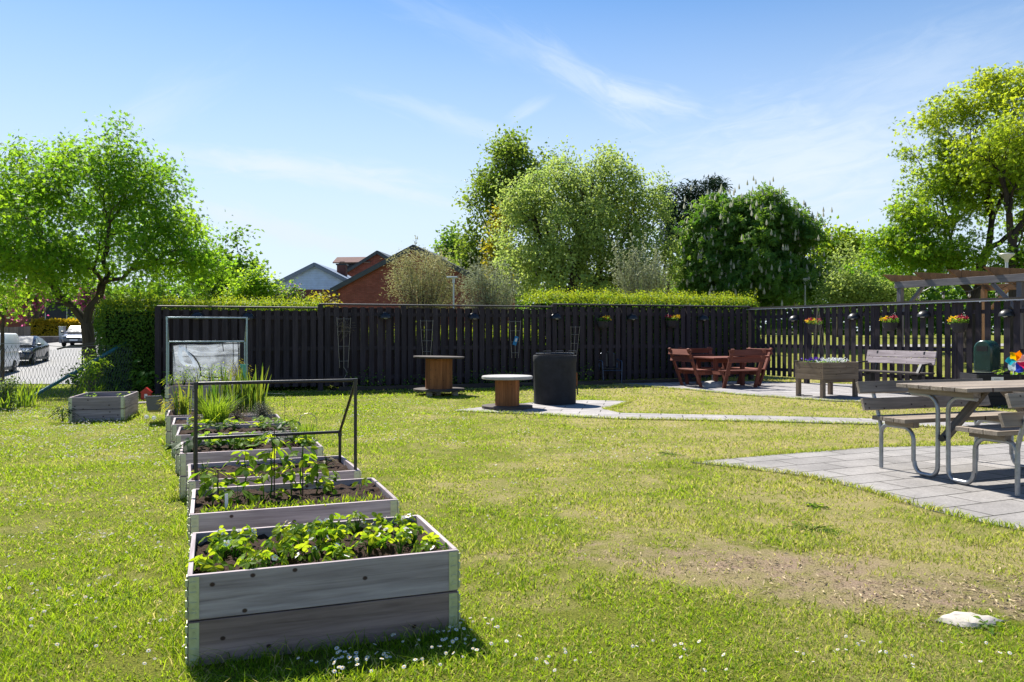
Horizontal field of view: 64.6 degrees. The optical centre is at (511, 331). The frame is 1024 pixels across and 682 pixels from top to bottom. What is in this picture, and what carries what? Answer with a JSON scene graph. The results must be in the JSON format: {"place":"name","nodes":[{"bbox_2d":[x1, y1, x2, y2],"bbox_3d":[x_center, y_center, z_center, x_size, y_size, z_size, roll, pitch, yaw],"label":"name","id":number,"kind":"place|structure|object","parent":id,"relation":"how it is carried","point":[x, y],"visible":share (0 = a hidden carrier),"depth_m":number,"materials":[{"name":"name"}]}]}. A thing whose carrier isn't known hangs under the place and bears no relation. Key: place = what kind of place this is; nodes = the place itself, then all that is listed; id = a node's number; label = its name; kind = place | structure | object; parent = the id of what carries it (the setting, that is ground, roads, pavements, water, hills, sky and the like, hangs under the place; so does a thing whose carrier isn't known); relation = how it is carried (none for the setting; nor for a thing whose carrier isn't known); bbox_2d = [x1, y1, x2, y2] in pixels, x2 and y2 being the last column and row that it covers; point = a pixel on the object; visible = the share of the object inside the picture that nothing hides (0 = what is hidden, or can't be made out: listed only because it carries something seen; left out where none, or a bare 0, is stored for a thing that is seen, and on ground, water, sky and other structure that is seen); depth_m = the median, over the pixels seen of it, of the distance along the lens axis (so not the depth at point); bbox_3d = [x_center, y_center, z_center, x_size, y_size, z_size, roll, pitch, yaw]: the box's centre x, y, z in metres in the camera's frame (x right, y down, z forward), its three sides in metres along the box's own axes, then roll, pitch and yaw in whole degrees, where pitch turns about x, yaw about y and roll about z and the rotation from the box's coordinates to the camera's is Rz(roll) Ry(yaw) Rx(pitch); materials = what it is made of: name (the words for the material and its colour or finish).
{"place":"outdoors","nodes":[
{"label":"outdoors","id":0,"kind":"place"},
{"bbox_2d":[5,337,101,384],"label":"street","id":1,"kind":"structure","parent":0,"point":[53,347],"depth_m":42.05,"materials":[{"name":"asphalt"}]},
{"bbox_2d":[0,333,19,371],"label":"delivery van","id":2,"kind":"object","parent":1,"relation":"on","point":[11,337],"visible":0.73,"depth_m":38.77,"materials":[{"name":"white paint"}]},
{"bbox_2d":[18,336,49,364],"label":"parked car","id":3,"kind":"object","parent":1,"relation":"on","point":[33,341],"visible":0.55,"depth_m":43.66,"materials":[{"name":"blue paint"}]},
{"bbox_2d":[61,326,96,346],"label":"parked car","id":4,"kind":"object","parent":1,"relation":"on","point":[72,335],"visible":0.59,"depth_m":58.46,"materials":[{"name":"silver metal"}]},
{"bbox_2d":[0,332,1023,681],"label":"lawn","id":5,"kind":"structure","parent":0,"point":[782,578],"depth_m":5.25,"materials":[{"name":"plant"}]},
{"bbox_2d":[0,375,29,408],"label":"corner shrub","id":6,"kind":"object","parent":5,"relation":"on","point":[3,383],"visible":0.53,"depth_m":14.96,"materials":[{"name":"green plant"}]},
{"bbox_2d":[0,277,41,381],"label":"young street tree","id":7,"kind":"object","parent":5,"relation":"on","point":[4,312],"visible":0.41,"depth_m":25.95,"materials":[{"name":"green plant"}]},
{"bbox_2d":[0,278,54,332],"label":"pink lilac","id":8,"kind":"object","parent":5,"relation":"on","point":[36,313],"visible":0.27,"depth_m":69.87,"materials":[{"name":"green plant"}]},
{"bbox_2d":[12,379,48,406],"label":"day lily","id":9,"kind":"object","parent":5,"relation":"on","point":[25,397],"visible":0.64,"depth_m":15.58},
{"bbox_2d":[29,317,80,335],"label":"golden hedge","id":10,"kind":"object","parent":5,"relation":"on","point":[44,327],"visible":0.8,"depth_m":68.21,"materials":[{"name":"plant"}]},
{"bbox_2d":[0,296,109,332],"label":"dark house","id":11,"kind":"structure","parent":5,"relation":"on","point":[57,313],"depth_m":84.18,"materials":[{"name":"stone"}]},
{"bbox_2d":[0,308,147,409],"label":"chain link fence","id":12,"kind":"object","parent":5,"relation":"on","point":[63,378],"visible":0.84,"depth_m":16.22,"materials":[{"name":"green metal"}]},
{"bbox_2d":[65,278,112,322],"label":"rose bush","id":13,"kind":"object","parent":5,"relation":"on","point":[83,304],"visible":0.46,"depth_m":67.75,"materials":[{"name":"pink plant"}]},
{"bbox_2d":[69,348,117,395],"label":"peach shrub","id":14,"kind":"object","parent":5,"relation":"on","point":[94,371],"visible":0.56,"depth_m":17.17,"materials":[{"name":"green plant"}]},
{"bbox_2d":[68,391,138,421],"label":"raised bed","id":15,"kind":"object","parent":5,"relation":"on","point":[99,406],"visible":0.96,"depth_m":12.90,"materials":[{"name":"grey wood"}]},
{"bbox_2d":[0,106,241,367],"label":"maple tree","id":16,"kind":"object","parent":5,"relation":"on","point":[39,259],"visible":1,"depth_m":21.94,"materials":[{"name":"green plant"}]},
{"bbox_2d":[145,396,162,411],"bbox_3d":[-5.626,1.141,12.736,0.233,0.220,0.583,0,-9,-21],"label":"plant pot","id":17,"kind":"object","parent":5,"relation":"on","point":[152,405],"visible":0.94,"depth_m":12.51,"materials":[{"name":"grey plastic"}]},
{"bbox_2d":[165,383,241,421],"bbox_3d":[-4.933,1.134,13.088,1.216,0.587,0.816,0,0,-21],"label":"raised bed","id":18,"kind":"object","parent":5,"relation":"on","point":[168,391],"visible":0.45,"depth_m":12.61,"materials":[{"name":"grey wood"}]},
{"bbox_2d":[166,317,247,385],"bbox_3d":[-4.913,0.346,13.064,1.212,1.158,0.694,0,0,-21],"label":"tube frame","id":19,"kind":"object","parent":18,"relation":"on","point":[245,341],"visible":0.88,"depth_m":12.96,"materials":[{"name":"metal"}]},
{"bbox_2d":[169,377,241,382],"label":"raised bed","id":20,"kind":"object","parent":5,"relation":"on","point":[188,379],"visible":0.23,"depth_m":14.12,"materials":[{"name":"grey wood"}]},
{"bbox_2d":[172,340,240,378],"bbox_3d":[-5.435,0.554,14.411,1.134,0.852,0.767,0,0,-21],"label":"greenhouse cover","id":21,"kind":"object","parent":20,"relation":"on","point":[180,356],"visible":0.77,"depth_m":14.02,"materials":[{"name":"white plastic"}]},
{"bbox_2d":[93,288,326,392],"bbox_3d":[-7.297,0.207,20.005,5.364,2.574,1.880,0,0,-20],"label":"privet hedge","id":22,"kind":"object","parent":5,"relation":"on","point":[134,328],"visible":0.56,"depth_m":18.74,"materials":[{"name":"green plant"}]},
{"bbox_2d":[166,408,265,446],"bbox_3d":[-3.843,1.232,10.568,1.216,0.390,0.816,0,0,-21],"label":"raised bed","id":23,"kind":"object","parent":5,"relation":"on","point":[170,416],"visible":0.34,"depth_m":10.00,"materials":[{"name":"grey wood"}]},
{"bbox_2d":[171,380,191,414],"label":"iris clump","id":24,"kind":"object","parent":23,"relation":"on","point":[184,407],"visible":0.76,"depth_m":10.34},
{"bbox_2d":[220,366,244,412],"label":"iris clump","id":25,"kind":"object","parent":23,"relation":"on","point":[235,388],"visible":0.55,"depth_m":10.67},
{"bbox_2d":[236,367,255,412],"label":"iris clump","id":26,"kind":"object","parent":23,"relation":"on","point":[245,399],"visible":0.77,"depth_m":10.66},
{"bbox_2d":[246,364,271,412],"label":"iris clump","id":27,"kind":"object","parent":23,"relation":"on","point":[259,394],"visible":0.73,"depth_m":10.76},
{"bbox_2d":[177,211,272,309],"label":"dark tree","id":28,"kind":"object","parent":5,"relation":"on","point":[239,260],"visible":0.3,"depth_m":51.46,"materials":[{"name":"green plant"}]},
{"bbox_2d":[171,414,281,458],"bbox_3d":[-3.383,1.233,9.638,1.216,0.390,0.816,0,0,-21],"label":"raised bed","id":29,"kind":"object","parent":5,"relation":"on","point":[178,422],"visible":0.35,"depth_m":9.38,"materials":[{"name":"grey wood"}]},
{"bbox_2d":[182,390,249,422],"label":"chive clump","id":30,"kind":"object","parent":29,"relation":"on","point":[212,413],"visible":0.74,"depth_m":9.35,"materials":[{"name":"plant"}]},
{"bbox_2d":[248,401,276,420],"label":"herb bush","id":31,"kind":"object","parent":29,"relation":"on","point":[260,411],"visible":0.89,"depth_m":9.63,"materials":[{"name":"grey plant"}]},
{"bbox_2d":[175,423,296,473],"bbox_3d":[-2.943,1.233,8.701,1.216,0.389,0.816,0,0,-20],"label":"raised bed","id":32,"kind":"object","parent":5,"relation":"on","point":[182,434],"visible":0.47,"depth_m":8.67,"materials":[{"name":"grey wood"}]},
{"bbox_2d":[215,258,287,310],"bbox_3d":[-10.525,-0.532,32.822,3.026,4.981,2.500,0,0,0],"label":"bright shrub","id":33,"kind":"object","parent":5,"relation":"on","point":[252,285],"visible":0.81,"depth_m":32.69,"materials":[{"name":"green plant"}]},
{"bbox_2d":[179,437,323,498],"bbox_3d":[-2.418,1.233,7.492,1.216,0.389,0.816,0,0,-21],"label":"raised bed","id":34,"kind":"object","parent":5,"relation":"on","point":[219,453],"visible":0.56,"depth_m":7.13,"materials":[{"name":"grey wood"}]},
{"bbox_2d":[211,431,249,448],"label":"leafy plant","id":35,"kind":"object","parent":34,"relation":"on","point":[238,444],"visible":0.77,"depth_m":7.41,"materials":[{"name":"green plant"}]},
{"bbox_2d":[187,455,361,534],"bbox_3d":[-1.843,1.232,6.226,1.216,0.390,0.816,0,0,-22],"label":"raised bed","id":36,"kind":"object","parent":5,"relation":"on","point":[344,468],"visible":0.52,"depth_m":6.16,"materials":[{"name":"grey wood"}]},
{"bbox_2d":[193,378,357,479],"bbox_3d":[-1.823,0.737,6.202,1.151,0.770,0.692,0,0,-22],"label":"tube frame","id":37,"kind":"object","parent":36,"relation":"on","point":[196,438],"visible":0.88,"depth_m":6.09,"materials":[{"name":"black metal"}]},
{"bbox_2d":[259,280,309,302],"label":"lilac bush","id":38,"kind":"object","parent":5,"relation":"on","point":[294,293],"visible":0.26,"depth_m":33.80,"materials":[{"name":"green plant"}]},
{"bbox_2d":[188,478,398,562],"bbox_3d":[-1.408,1.232,5.185,1.216,0.390,0.816,0,0,-20],"label":"raised bed","id":39,"kind":"object","parent":5,"relation":"on","point":[387,505],"visible":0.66,"depth_m":4.96,"materials":[{"name":"grey wood"}]},
{"bbox_2d":[188,468,235,498],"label":"staked plant","id":40,"kind":"object","parent":39,"relation":"on","point":[208,482],"visible":0.94,"depth_m":5.12,"materials":[{"name":"green plant"}]},
{"bbox_2d":[218,482,255,509],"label":"seedling","id":41,"kind":"object","parent":39,"relation":"on","point":[249,495],"visible":0.86,"depth_m":5.04,"materials":[{"name":"green plant"}]},
{"bbox_2d":[221,448,269,496],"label":"staked plant","id":42,"kind":"object","parent":39,"relation":"on","point":[246,470],"visible":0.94,"depth_m":5.21,"materials":[{"name":"green plant"}]},
{"bbox_2d":[246,429,295,496],"bbox_3d":[-1.570,0.863,5.257,0.340,0.459,0.274,0,0,39],"label":"staked plant","id":43,"kind":"object","parent":39,"relation":"on","point":[264,467],"visible":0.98,"depth_m":5.22,"materials":[{"name":"green plant"}]},
{"bbox_2d":[199,490,381,512],"bbox_3d":[-1.334,1.053,4.947,1.120,0.084,0.319,0,0,-20],"label":"seedling row","id":44,"kind":"object","parent":39,"relation":"on","point":[347,497],"visible":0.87,"depth_m":4.93,"materials":[{"name":"green plant"}]},
{"bbox_2d":[282,445,329,494],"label":"staked plant","id":45,"kind":"object","parent":39,"relation":"on","point":[302,463],"visible":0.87,"depth_m":5.36,"materials":[{"name":"green plant"}]},
{"bbox_2d":[303,463,339,493],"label":"staked plant","id":46,"kind":"object","parent":39,"relation":"on","point":[310,477],"visible":0.97,"depth_m":5.31,"materials":[{"name":"green plant"}]},
{"bbox_2d":[274,262,350,310],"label":"blue gabled house","id":47,"kind":"structure","parent":5,"relation":"on","point":[317,278],"depth_m":66.00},
{"bbox_2d":[185,515,459,666],"bbox_3d":[-0.955,1.233,4.023,1.216,0.390,0.816,0,0,-20],"label":"raised bed","id":48,"kind":"object","parent":5,"relation":"on","point":[383,576],"visible":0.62,"depth_m":3.66,"materials":[{"name":"grey wood"}]},
{"bbox_2d":[185,551,234,574],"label":"strawberry plant","id":49,"kind":"object","parent":48,"relation":"on","point":[206,563],"visible":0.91,"depth_m":3.65,"materials":[{"name":"green plant"}]},
{"bbox_2d":[219,537,254,557],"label":"strawberry plant","id":50,"kind":"object","parent":48,"relation":"on","point":[238,544],"visible":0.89,"depth_m":3.86,"materials":[{"name":"green plant"}]},
{"bbox_2d":[220,524,257,542],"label":"strawberry plant","id":51,"kind":"object","parent":48,"relation":"on","point":[233,535],"visible":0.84,"depth_m":4.01,"materials":[{"name":"green plant"}]},
{"bbox_2d":[234,549,269,568],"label":"strawberry plant","id":52,"kind":"object","parent":48,"relation":"on","point":[246,563],"visible":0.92,"depth_m":3.61,"materials":[{"name":"green plant"}]},
{"bbox_2d":[260,532,297,555],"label":"strawberry plant","id":53,"kind":"object","parent":48,"relation":"on","point":[271,544],"visible":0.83,"depth_m":3.85,"materials":[{"name":"green plant"}]},
{"bbox_2d":[279,523,312,550],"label":"strawberry plant","id":54,"kind":"object","parent":48,"relation":"on","point":[296,531],"visible":0.79,"depth_m":4.00,"materials":[{"name":"green plant"}]},
{"bbox_2d":[279,543,320,562],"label":"strawberry plant","id":55,"kind":"object","parent":48,"relation":"on","point":[314,553],"visible":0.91,"depth_m":3.83,"materials":[{"name":"green plant"}]},
{"bbox_2d":[303,528,343,553],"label":"strawberry plant","id":56,"kind":"object","parent":48,"relation":"on","point":[324,533],"visible":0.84,"depth_m":3.98,"materials":[{"name":"green plant"}]},
{"bbox_2d":[315,524,352,551],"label":"strawberry plant","id":57,"kind":"object","parent":48,"relation":"on","point":[338,531],"visible":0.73,"depth_m":4.02,"materials":[{"name":"green plant"}]},
{"bbox_2d":[335,510,371,533],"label":"strawberry plant","id":58,"kind":"object","parent":48,"relation":"on","point":[356,515],"visible":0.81,"depth_m":4.37,"materials":[{"name":"green plant"}]},
{"bbox_2d":[351,531,386,555],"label":"strawberry plant","id":59,"kind":"object","parent":48,"relation":"on","point":[374,538],"visible":0.95,"depth_m":3.93,"materials":[{"name":"green plant"}]},
{"bbox_2d":[349,527,392,551],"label":"strawberry plant","id":60,"kind":"object","parent":48,"relation":"on","point":[366,529],"visible":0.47,"depth_m":4.03,"materials":[{"name":"green plant"}]},
{"bbox_2d":[380,526,419,553],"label":"strawberry plant","id":61,"kind":"object","parent":48,"relation":"on","point":[404,537],"visible":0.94,"depth_m":3.93,"materials":[{"name":"green plant"}]},
{"bbox_2d":[411,532,447,552],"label":"strawberry plant","id":62,"kind":"object","parent":48,"relation":"on","point":[425,545],"visible":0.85,"depth_m":3.97,"materials":[{"name":"green plant"}]},
{"bbox_2d":[333,250,390,276],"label":"tall brick house","id":63,"kind":"structure","parent":5,"relation":"on","point":[356,265],"depth_m":82.14,"materials":[{"name":"brick"}]},
{"bbox_2d":[379,235,462,325],"bbox_3d":[-3.405,-1.134,30.931,3.282,5.200,2.763,0,0,-35],"label":"sallow shrub","id":64,"kind":"object","parent":5,"relation":"on","point":[428,296],"visible":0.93,"depth_m":30.80,"materials":[{"name":"green plant"}]},
{"bbox_2d":[329,245,520,339],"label":"brick house","id":65,"kind":"structure","parent":5,"relation":"on","point":[364,286],"depth_m":55.24,"materials":[{"name":"brick"}]},
{"bbox_2d":[326,322,545,387],"bbox_3d":[-2.062,0.572,22.143,6.131,1.870,1.373,0,0,-20],"label":"hedge","id":66,"kind":"object","parent":5,"relation":"on","point":[333,386],"visible":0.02,"depth_m":22.02,"materials":[{"name":"green plant"}]},
{"bbox_2d":[413,356,463,395],"bbox_3d":[-1.652,0.987,18.318,1.151,0.886,1.151,0,0,-20],"label":"spool table","id":67,"kind":"object","parent":5,"relation":"on","point":[438,375],"visible":0.98,"depth_m":18.04,"materials":[{"name":"brown wood"}]},
{"bbox_2d":[155,303,750,394],"bbox_3d":[-0.552,0.337,21.245,16.163,2.206,0.166,0,0,-20],"label":"board fence","id":68,"kind":"object","parent":5,"relation":"on","point":[293,345],"visible":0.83,"depth_m":20.53,"materials":[{"name":"black wood"}]},
{"bbox_2d":[429,220,476,265],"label":"round tree","id":69,"kind":"object","parent":5,"relation":"on","point":[450,238],"visible":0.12,"depth_m":65.33,"materials":[{"name":"green plant"}]},
{"bbox_2d":[454,251,523,329],"bbox_3d":[-0.878,-0.717,29.029,2.906,4.365,2.500,0,0,0],"label":"silver shrub","id":70,"kind":"object","parent":5,"relation":"on","point":[479,278],"visible":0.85,"depth_m":28.82,"materials":[{"name":"green plant"}]},
{"bbox_2d":[477,191,516,302],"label":"yellow leaved tree","id":71,"kind":"object","parent":5,"relation":"on","point":[489,252],"visible":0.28,"depth_m":49.72,"materials":[{"name":"green plant"}]},
{"bbox_2d":[0,266,1004,334],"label":"woodland","id":72,"kind":"object","parent":5,"relation":"on","point":[950,294],"visible":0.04,"depth_m":101.12,"materials":[{"name":"green plant"}]},
{"bbox_2d":[0,398,1011,680],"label":"daisies","id":73,"kind":"object","parent":5,"relation":"on","point":[334,670],"visible":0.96,"depth_m":5.47,"materials":[{"name":"white plant"}]},
{"bbox_2d":[446,116,573,298],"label":"lime tree","id":74,"kind":"object","parent":5,"relation":"on","point":[507,164],"visible":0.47,"depth_m":57.04,"materials":[{"name":"green plant"}]},
{"bbox_2d":[338,378,695,390],"bbox_3d":[0.532,1.385,21.161,10.000,0.130,0.056,0,0,-20],"label":"edging board","id":75,"kind":"object","parent":5,"relation":"on","point":[474,385],"visible":0.43,"depth_m":20.72,"materials":[{"name":"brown wood"}]},
{"bbox_2d":[485,135,695,303],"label":"willow tree","id":76,"kind":"object","parent":5,"relation":"on","point":[596,210],"visible":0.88,"depth_m":44.86,"materials":[{"name":"green plant"}]},
{"bbox_2d":[516,283,760,379],"bbox_3d":[4.078,0.020,25.419,7.962,2.954,1.894,0,0,-20],"label":"privet hedge","id":77,"kind":"object","parent":5,"relation":"on","point":[604,298],"visible":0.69,"depth_m":24.84,"materials":[{"name":"green plant"}]},
{"bbox_2d":[605,232,676,304],"bbox_3d":[5.871,-1.516,36.095,3.124,5.934,2.891,0,0,37],"label":"feathery shrub","id":78,"kind":"object","parent":5,"relation":"on","point":[634,268],"visible":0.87,"depth_m":35.80,"materials":[{"name":"plant"}]},
{"bbox_2d":[651,183,688,304],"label":"pine tree","id":79,"kind":"object","parent":5,"relation":"on","point":[675,211],"visible":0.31,"depth_m":77.39,"materials":[{"name":"green plant"}]},
{"bbox_2d":[654,173,732,256],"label":"pine tree","id":80,"kind":"object","parent":5,"relation":"on","point":[713,185],"visible":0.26,"depth_m":77.35,"materials":[{"name":"green plant"}]},
{"bbox_2d":[661,175,840,343],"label":"chestnut tree","id":81,"kind":"object","parent":5,"relation":"on","point":[763,241],"visible":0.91,"depth_m":45.27,"materials":[{"name":"green plant"}]},
{"bbox_2d":[508,531,1023,639],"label":"dry litter","id":82,"kind":"object","parent":5,"relation":"on","point":[936,591],"visible":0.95,"depth_m":4.55,"materials":[{"name":"plant"}]},
{"bbox_2d":[806,215,881,336],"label":"leafy tree","id":83,"kind":"object","parent":5,"relation":"on","point":[845,232],"visible":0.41,"depth_m":61.21,"materials":[{"name":"green plant"}]},
{"bbox_2d":[798,234,929,350],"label":"pale round tree","id":84,"kind":"object","parent":5,"relation":"on","point":[847,288],"visible":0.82,"depth_m":41.59,"materials":[{"name":"green plant"}]},
{"bbox_2d":[746,297,1023,383],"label":"slat fence","id":85,"kind":"object","parent":5,"relation":"on","point":[872,314],"visible":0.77,"depth_m":19.64,"materials":[{"name":"black wood"}]},
{"bbox_2d":[947,312,968,332],"bbox_3d":[9.754,-0.204,17.707,0.418,0.454,0.480,0,0,-25],"label":"hanging basket","id":86,"kind":"object","parent":85,"relation":"hanging from","point":[957,326],"visible":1,"depth_m":17.59,"materials":[{"name":"plastic"}]},
{"bbox_2d":[839,60,1023,362],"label":"maple tree","id":87,"kind":"object","parent":5,"relation":"on","point":[928,254],"visible":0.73,"depth_m":33.60,"materials":[{"name":"green plant"}]},
{"bbox_2d":[883,264,1023,379],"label":"pergola","id":88,"kind":"object","parent":5,"relation":"on","point":[992,276],"visible":0.71,"depth_m":19.75,"materials":[{"name":"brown wood"}]},
{"bbox_2d":[934,611,1003,628],"bbox_3d":[2.249,1.417,3.994,0.310,0.049,0.193,0,0,-27],"label":"flat stone","id":89,"kind":"object","parent":5,"relation":"on","point":[955,617],"visible":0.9,"depth_m":3.96,"materials":[{"name":"stone"}]},
{"bbox_2d":[941,79,1023,354],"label":"tall maple tree","id":90,"kind":"object","parent":5,"relation":"on","point":[1005,152],"visible":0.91,"depth_m":30.86,"materials":[{"name":"green plant"}]},
{"bbox_2d":[0,0,1023,330],"label":"sky","id":91,"kind":"structure","parent":0,"point":[331,129],"materials":[{"name":"blue"}]},
{"bbox_2d":[450,400,995,427],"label":"path paving","id":92,"kind":"structure","parent":0,"point":[588,407],"depth_m":13.66,"materials":[{"name":"concrete"}]},
{"bbox_2d":[482,374,532,409],"bbox_3d":[-0.089,1.114,15.029,0.944,0.593,0.944,0,0,-11],"label":"spool table","id":93,"kind":"object","parent":92,"relation":"on","point":[506,391],"visible":1,"depth_m":14.82,"materials":[{"name":"wood"}]},
{"bbox_2d":[533,351,577,404],"bbox_3d":[0.863,0.894,15.996,0.895,1.048,0.860,0,0,-15],"label":"barrel","id":94,"kind":"object","parent":92,"relation":"on","point":[555,379],"visible":1,"depth_m":15.63,"materials":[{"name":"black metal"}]},
{"bbox_2d":[616,381,1004,407],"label":"patio paving","id":95,"kind":"structure","parent":0,"point":[843,392],"depth_m":19.78,"materials":[{"name":"concrete"}]},
{"bbox_2d":[668,347,772,387],"bbox_3d":[5.450,0.919,21.200,2.529,0.998,2.529,0,0,-19],"label":"red table set","id":96,"kind":"object","parent":95,"relation":"on","point":[726,369],"visible":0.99,"depth_m":20.73,"materials":[{"name":"brown wood"}]},
{"bbox_2d":[794,360,858,397],"bbox_3d":[6.868,1.026,17.713,1.070,0.788,0.805,0,0,-26],"label":"wooden planter","id":97,"kind":"object","parent":95,"relation":"on","point":[830,374],"visible":0.97,"depth_m":17.43,"materials":[{"name":"beige wood"}]},
{"bbox_2d":[857,350,936,394],"bbox_3d":[8.803,0.935,18.719,0.581,0.990,1.865,0,0,-25],"label":"park bench","id":98,"kind":"object","parent":95,"relation":"on","point":[921,359],"visible":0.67,"depth_m":18.69,"materials":[{"name":"grey wood"}]},
{"bbox_2d":[974,340,999,372],"bbox_3d":[9.573,0.801,16.310,0.359,1.259,0.380,0,0,-28],"label":"waste bin","id":99,"kind":"object","parent":95,"relation":"on","point":[986,356],"visible":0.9,"depth_m":16.17,"materials":[{"name":"green plastic"}]},
{"bbox_2d":[960,372,1023,406],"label":"black planter","id":100,"kind":"object","parent":95,"relation":"on","point":[997,399],"visible":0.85,"depth_m":15.26,"materials":[{"name":"metal"}]},
{"bbox_2d":[1005,350,1023,374],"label":"pinwheel","id":101,"kind":"object","parent":100,"relation":"in","point":[1015,361],"visible":0.97,"depth_m":15.15,"materials":[{"name":"multicoloured plastic"}]},
{"bbox_2d":[691,441,1023,530],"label":"terrace paving","id":102,"kind":"structure","parent":0,"point":[989,491],"depth_m":8.17,"materials":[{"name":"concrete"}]},
{"bbox_2d":[856,378,1023,495],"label":"picnic table","id":103,"kind":"object","parent":102,"relation":"on","point":[970,396],"visible":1,"depth_m":7.83,"materials":[{"name":"grey wood"}]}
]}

